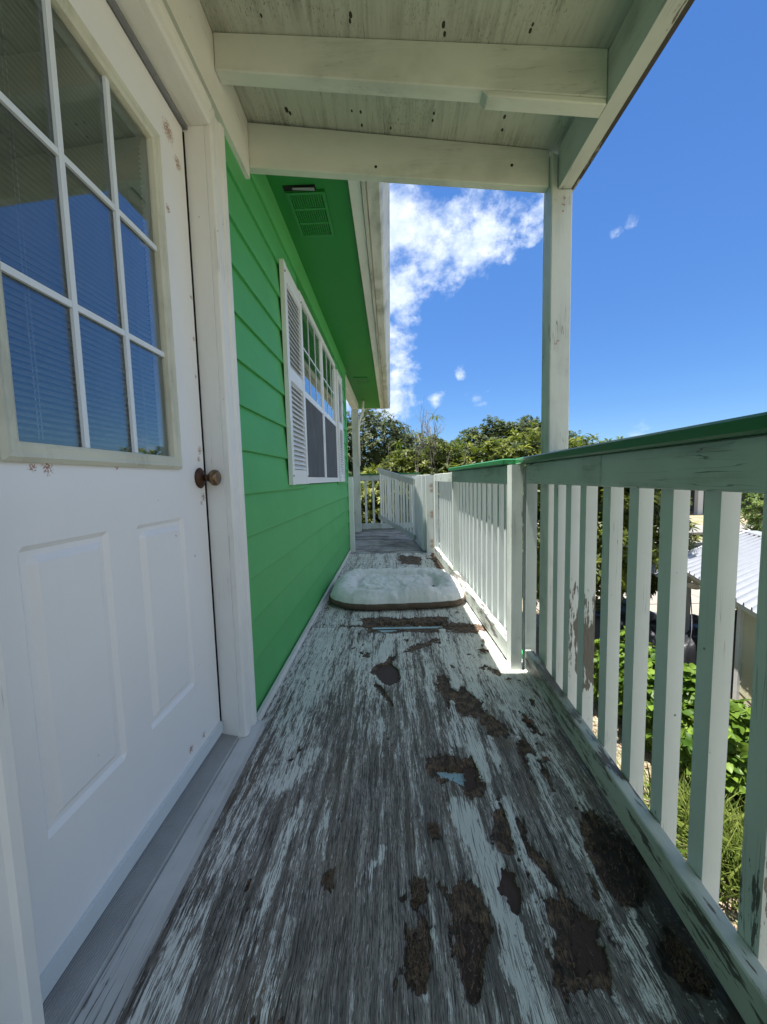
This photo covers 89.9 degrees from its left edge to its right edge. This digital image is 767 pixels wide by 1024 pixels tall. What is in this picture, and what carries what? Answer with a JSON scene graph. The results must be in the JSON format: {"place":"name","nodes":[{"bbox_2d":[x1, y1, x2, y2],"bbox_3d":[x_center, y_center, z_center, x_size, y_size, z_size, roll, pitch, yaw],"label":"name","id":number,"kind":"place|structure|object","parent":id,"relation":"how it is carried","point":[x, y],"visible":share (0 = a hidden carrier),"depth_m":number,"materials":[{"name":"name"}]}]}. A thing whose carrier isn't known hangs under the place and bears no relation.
{"place":"outdoors","nodes":[
{"label":"outdoors","id":0,"kind":"place"},
{"bbox_2d":[353,466,379,500],"bbox_3d":[-0.577,0.645,10.839,3.824,4.188,2.595,-1,5,1],"label":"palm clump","id":1,"kind":"object","parent":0,"point":[367,481],"visible":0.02,"depth_m":10.68,"materials":[{"name":"green plant"}]},
{"bbox_2d":[346,0,766,465],"label":"sky","id":2,"kind":"structure","parent":0,"point":[668,314],"materials":[{"name":"blue"}]},
{"bbox_2d":[374,509,762,929],"bbox_3d":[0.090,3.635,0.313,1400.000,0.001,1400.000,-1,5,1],"label":"ground","id":3,"kind":"structure","parent":0,"point":[697,519],"depth_m":5.38,"materials":[{"name":"green plant"}]},
{"bbox_2d":[0,0,389,1023],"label":"green house","id":4,"kind":"structure","parent":3,"relation":"on","point":[194,338],"depth_m":0.99,"materials":[{"name":"paint"}]},
{"bbox_2d":[0,0,222,1001],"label":"door","id":5,"kind":"structure","parent":4,"relation":"in","point":[107,621],"depth_m":0.83,"materials":[{"name":"white paint"}]},
{"bbox_2d":[298,290,338,482],"bbox_3d":[-0.527,-0.864,3.268,0.055,1.222,1.580,-1,5,1],"label":"window","id":6,"kind":"structure","parent":4,"relation":"in","point":[319,366],"depth_m":3.08,"materials":[{"name":"white plastic"}]},
{"bbox_2d":[162,0,694,674],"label":"porch roof","id":7,"kind":"structure","parent":4,"relation":"attached to","point":[534,96],"depth_m":1.25,"materials":[{"name":"paint"}]},
{"bbox_2d":[346,404,429,522],"bbox_3d":[-2.234,-1.565,17.373,9.366,7.705,4.688,-1,5,1],"label":"oak tree","id":8,"kind":"object","parent":3,"relation":"on","point":[378,453],"visible":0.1,"depth_m":15.82,"materials":[{"name":"green plant"}]},
{"bbox_2d":[354,482,439,627],"bbox_3d":[-0.371,1.104,8.871,3.896,3.671,1.989,-1,5,1],"label":"garden bush","id":9,"kind":"object","parent":3,"relation":"on","point":[370,516],"visible":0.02,"depth_m":8.20,"materials":[{"name":"green plant"}]},
{"bbox_2d":[353,435,490,542],"bbox_3d":[0.922,0.523,9.190,4.073,4.719,2.604,-1,5,1],"label":"loquat tree","id":10,"kind":"object","parent":3,"relation":"on","point":[401,466],"visible":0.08,"depth_m":8.67,"materials":[{"name":"green plant"}]},
{"bbox_2d":[372,395,474,489],"bbox_3d":[1.360,0.231,8.463,3.132,5.331,1.866,-1,5,1],"label":"dead shrub","id":11,"kind":"object","parent":3,"relation":"on","point":[428,430],"visible":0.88,"depth_m":8.22,"materials":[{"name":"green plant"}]},
{"bbox_2d":[114,528,745,1023],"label":"deck","id":12,"kind":"structure","parent":3,"relation":"on","point":[362,728],"depth_m":0.94,"materials":[{"name":"grey wood"}]},
{"bbox_2d":[348,472,419,528],"bbox_3d":[-0.361,-0.183,7.173,2.100,1.053,0.120,-1,5,1],"label":"deck railing","id":13,"kind":"object","parent":12,"relation":"on","point":[365,478],"visible":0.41,"depth_m":7.16,"materials":[{"name":"white paint"},{"name":"weathered paint"}]},
{"bbox_2d":[329,567,464,610],"bbox_3d":[0.103,0.596,3.188,1.074,0.151,0.897,-1,5,1],"label":"pet bed","id":14,"kind":"object","parent":12,"relation":"on","point":[373,589],"visible":1,"depth_m":2.87,"materials":[{"name":"pale grey-green fabric"},{"name":"brown fabric"}]},
{"bbox_2d":[412,474,429,550],"bbox_3d":[0.526,-0.033,5.418,0.116,0.973,1.038,-2,5,-2],"label":"deck railing","id":15,"kind":"object","parent":12,"relation":"on","point":[420,510],"visible":0.81,"depth_m":5.09,"materials":[{"name":"paint"}]},
{"bbox_2d":[377,468,415,539],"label":"sagging gate","id":16,"kind":"structure","parent":15,"relation":"attached to","point":[404,479],"depth_m":5.91,"materials":[{"name":"grey paint"}]},
{"bbox_2d":[425,475,433,552],"bbox_3d":[0.580,0.028,4.853,0.084,0.985,0.085,-1,5,1],"label":"gate post","id":17,"kind":"object","parent":12,"relation":"on","point":[429,510],"visible":1,"depth_m":4.81,"materials":[{"name":"white paint"}]},
{"bbox_2d":[433,475,434,552],"bbox_3d":[0.650,0.029,4.835,0.052,0.982,0.070,-1,5,1],"label":"gate post","id":18,"kind":"object","parent":12,"relation":"on","point":[433,517],"visible":0.21,"depth_m":4.81,"materials":[{"name":"paint"}]},
{"bbox_2d":[434,473,452,575],"bbox_3d":[0.653,0.099,4.073,0.087,1.012,1.231,-1,5,0],"label":"deck railing","id":19,"kind":"object","parent":12,"relation":"on","point":[443,527],"visible":0.75,"depth_m":4.12,"materials":[{"name":"paint"}]},
{"bbox_2d":[448,459,525,657],"bbox_3d":[0.662,0.198,2.687,0.145,1.053,1.551,-1,5,0],"label":"deck railing","id":20,"kind":"object","parent":12,"relation":"on","point":[479,508],"visible":0.77,"depth_m":2.53,"materials":[{"name":"paint"}]},
{"bbox_2d":[426,555,550,761],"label":"dead leaves","id":21,"kind":"object","parent":12,"relation":"on","point":[483,650],"visible":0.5,"depth_m":2.06,"materials":[{"name":"brown plant"}]},
{"bbox_2d":[326,553,711,1001],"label":"wood splinters","id":22,"kind":"object","parent":12,"relation":"on","point":[419,887],"visible":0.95,"depth_m":0.81,"materials":[{"name":"brown wood"}]},
{"bbox_2d":[507,412,766,1023],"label":"deck railing","id":23,"kind":"object","parent":12,"relation":"on","point":[722,464],"visible":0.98,"depth_m":0.89,"materials":[{"name":"paint"}]},
{"bbox_2d":[421,434,448,472],"bbox_3d":[2.936,-1.134,20.619,4.482,5.989,3.975,2,6,36],"label":"oak tree","id":24,"kind":"object","parent":3,"relation":"on","point":[442,440],"visible":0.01,"depth_m":19.79,"materials":[{"name":"green plant"}]},
{"bbox_2d":[435,414,592,473],"bbox_3d":[6.340,-1.256,18.296,7.892,6.542,4.974,-3,5,-22],"label":"oak tree","id":25,"kind":"object","parent":3,"relation":"on","point":[499,429],"visible":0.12,"depth_m":17.00,"materials":[{"name":"green plant"}]},
{"bbox_2d":[426,421,702,609],"bbox_3d":[3.908,0.457,8.483,6.158,4.864,3.603,-1,5,1],"label":"loquat tree","id":26,"kind":"object","parent":3,"relation":"on","point":[509,450],"visible":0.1,"depth_m":7.76,"materials":[{"name":"green plant"}]},
{"bbox_2d":[593,626,655,720],"bbox_3d":[3.782,2.405,5.906,1.244,1.467,1.449,3,7,43],"label":"vine bush","id":27,"kind":"object","parent":3,"relation":"on","point":[596,669],"visible":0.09,"depth_m":5.77,"materials":[{"name":"green plant"}]},
{"bbox_2d":[536,644,739,927],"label":"leaf litter","id":28,"kind":"object","parent":3,"relation":"on","point":[721,904],"visible":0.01,"depth_m":4.76,"materials":[{"name":"plant"}]},
{"bbox_2d":[618,648,695,732],"bbox_3d":[3.782,2.512,5.151,1.476,1.415,1.169,-3,5,-16],"label":"vine bush","id":29,"kind":"object","parent":3,"relation":"on","point":[689,671],"visible":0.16,"depth_m":4.85,"materials":[{"name":"green plant"}]},
{"bbox_2d":[622,540,701,554],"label":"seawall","id":30,"kind":"object","parent":3,"relation":"on","point":[698,544],"visible":0.02,"depth_m":19.39,"materials":[{"name":"beige concrete"}]},
{"bbox_2d":[593,720,735,917],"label":"grass","id":31,"kind":"structure","parent":3,"relation":"on","point":[646,794],"depth_m":4.83,"materials":[{"name":"green plant"}]},
{"bbox_2d":[616,752,744,923],"bbox_3d":[3.320,2.984,3.492,2.258,0.592,2.805,-1,5,1],"label":"grass clump","id":32,"kind":"object","parent":3,"relation":"on","point":[732,837],"visible":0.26,"depth_m":3.60,"materials":[{"name":"green plant"}]},
{"bbox_2d":[645,678,736,753],"bbox_3d":[3.932,2.599,4.934,1.525,1.222,1.208,-5,6,-38],"label":"vine bush","id":33,"kind":"object","parent":3,"relation":"on","point":[687,722],"visible":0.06,"depth_m":4.67,"materials":[{"name":"green plant"}]},
{"bbox_2d":[658,490,763,514],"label":"house","id":34,"kind":"structure","parent":3,"relation":"on","point":[697,501],"depth_m":32.66,"materials":[{"name":"grey"}]},
{"bbox_2d":[679,699,750,805],"bbox_3d":[4.038,2.613,4.288,1.537,1.256,1.130,-3,5,-20],"label":"vine bush","id":35,"kind":"object","parent":3,"relation":"on","point":[738,740],"visible":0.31,"depth_m":3.97,"materials":[{"name":"green plant"}]},
{"bbox_2d":[685,530,761,707],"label":"yard shed","id":36,"kind":"structure","parent":3,"relation":"on","point":[749,552],"depth_m":5.40,"materials":[{"name":"beige metal"}]},
{"bbox_2d":[684,591,691,651],"bbox_3d":[5.120,1.853,6.444,0.090,0.760,1.278,3,7,43],"label":"hanging cable","id":37,"kind":"object","parent":36,"relation":"hanging from","point":[691,622],"visible":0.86,"depth_m":6.62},
{"bbox_2d":[687,582,699,589],"bbox_3d":[5.583,1.231,6.947,0.198,0.352,0.266,0,5,21],"label":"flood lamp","id":38,"kind":"object","parent":36,"relation":"hanging from","point":[693,585],"visible":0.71,"depth_m":6.90,"materials":[{"name":"grey metal"}]},
{"bbox_2d":[740,492,763,531],"bbox_3d":[16.544,0.054,15.645,4.829,4.394,2.694,-1,5,1],"label":"canal tree","id":39,"kind":"object","parent":3,"relation":"on","point":[754,522],"visible":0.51,"depth_m":15.52,"materials":[{"name":"green plant"}]},
{"bbox_2d":[595,599,656,640],"bbox_3d":[5.291,2.425,9.050,1.987,0.576,1.558,-2,5,-11],"label":"tarped load","id":40,"kind":"object","parent":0,"point":[653,615],"visible":0.14,"depth_m":8.39},
{"bbox_2d":[536,589,736,653],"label":"driveway","id":41,"kind":"structure","parent":0,"point":[695,596],"depth_m":10.60,"materials":[{"name":"concrete"}]},
{"bbox_2d":[651,563,657,576],"bbox_3d":[5.537,1.928,7.704,1.020,1.865,1.220,-1,5,1],"label":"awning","id":42,"kind":"object","parent":41,"relation":"on","point":[653,572],"visible":0.05,"depth_m":7.27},
{"bbox_2d":[648,614,698,665],"bbox_3d":[5.965,2.473,7.489,2.077,0.716,1.133,-3,5,-22],"label":"tarped load","id":43,"kind":"object","parent":41,"relation":"on","point":[690,654],"visible":0.19,"depth_m":7.13},
{"bbox_2d":[689,523,761,534],"bbox_3d":[21.992,1.036,22.924,21.000,0.260,3.080,-1,5,1],"label":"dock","id":44,"kind":"object","parent":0,"point":[699,532],"visible":0.01,"depth_m":22.19,"materials":[{"name":"white concrete"}]},
{"bbox_2d":[731,610,736,681],"bbox_3d":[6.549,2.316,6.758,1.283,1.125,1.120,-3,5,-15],"label":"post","id":45,"kind":"object","parent":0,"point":[733,656],"visible":0.06,"depth_m":6.58,"materials":[{"name":"black metal"}]}
]}

